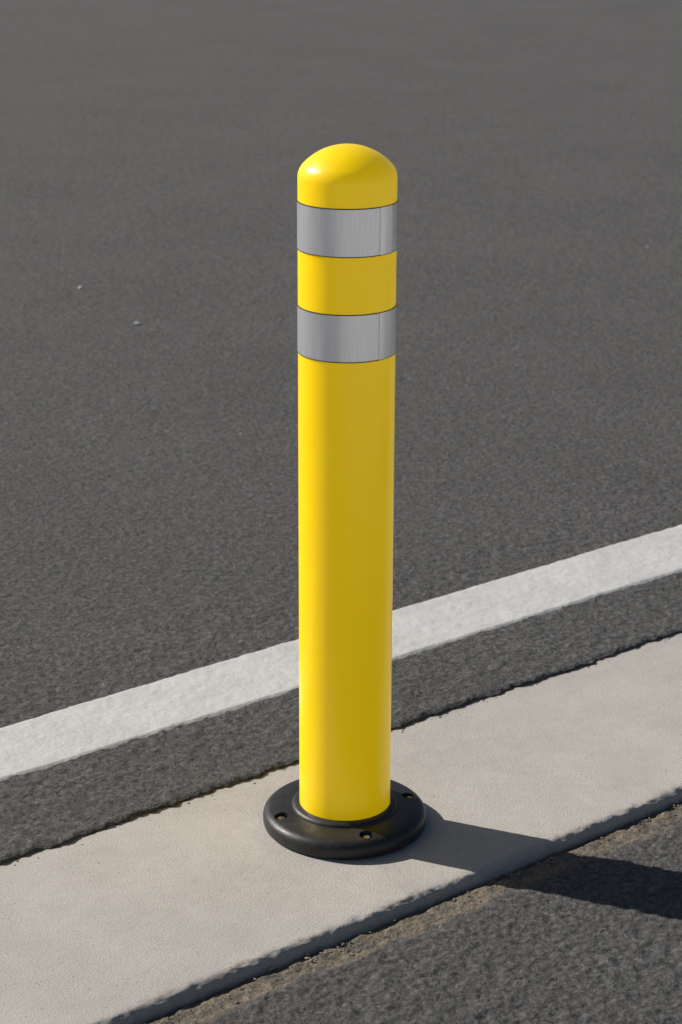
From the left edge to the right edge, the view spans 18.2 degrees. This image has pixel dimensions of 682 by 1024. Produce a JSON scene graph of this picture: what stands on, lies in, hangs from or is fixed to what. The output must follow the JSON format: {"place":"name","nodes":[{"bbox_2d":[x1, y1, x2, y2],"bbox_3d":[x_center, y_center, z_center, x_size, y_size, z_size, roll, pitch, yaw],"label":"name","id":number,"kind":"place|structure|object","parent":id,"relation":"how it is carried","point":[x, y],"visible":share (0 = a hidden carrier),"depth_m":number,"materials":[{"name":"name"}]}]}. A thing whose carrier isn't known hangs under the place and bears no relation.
{"place":"outdoors","nodes":[
{"label":"outdoors","id":0,"kind":"place"},
{"bbox_2d":[0,0,681,864],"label":"asphalt road","id":1,"kind":"structure","parent":0,"point":[154,154],"depth_m":4.83,"materials":[{"name":"grey asphalt"}]},
{"bbox_2d":[0,525,681,780],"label":"road marking","id":2,"kind":"object","parent":1,"relation":"on","point":[48,740],"visible":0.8,"depth_m":3.06,"materials":[{"name":"white paint"}]},
{"bbox_2d":[14,638,681,1023],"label":"gravel","id":3,"kind":"structure","parent":0,"point":[436,902],"depth_m":2.44,"materials":[{"name":"grey gravel"}]},
{"bbox_2d":[143,803,681,1023],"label":"asphalt pavement","id":4,"kind":"structure","parent":0,"point":[590,932],"depth_m":2.32,"materials":[{"name":"grey asphalt"}]},
{"label":"ground","id":5,"kind":"structure","parent":0,"visible":0},
{"bbox_2d":[0,633,681,1023],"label":"concrete kerb","id":6,"kind":"structure","parent":5,"relation":"on","point":[146,917],"depth_m":2.52,"materials":[{"name":"grey concrete"}]},
{"bbox_2d":[263,144,425,858],"bbox_3d":[0.006,-0.012,2.465,0.199,0.825,0.199,0,19,0],"label":"bollard","id":7,"kind":"object","parent":6,"relation":"on","point":[344,796],"visible":1,"depth_m":2.42,"materials":[{"name":"yellow plastic"}]}
]}

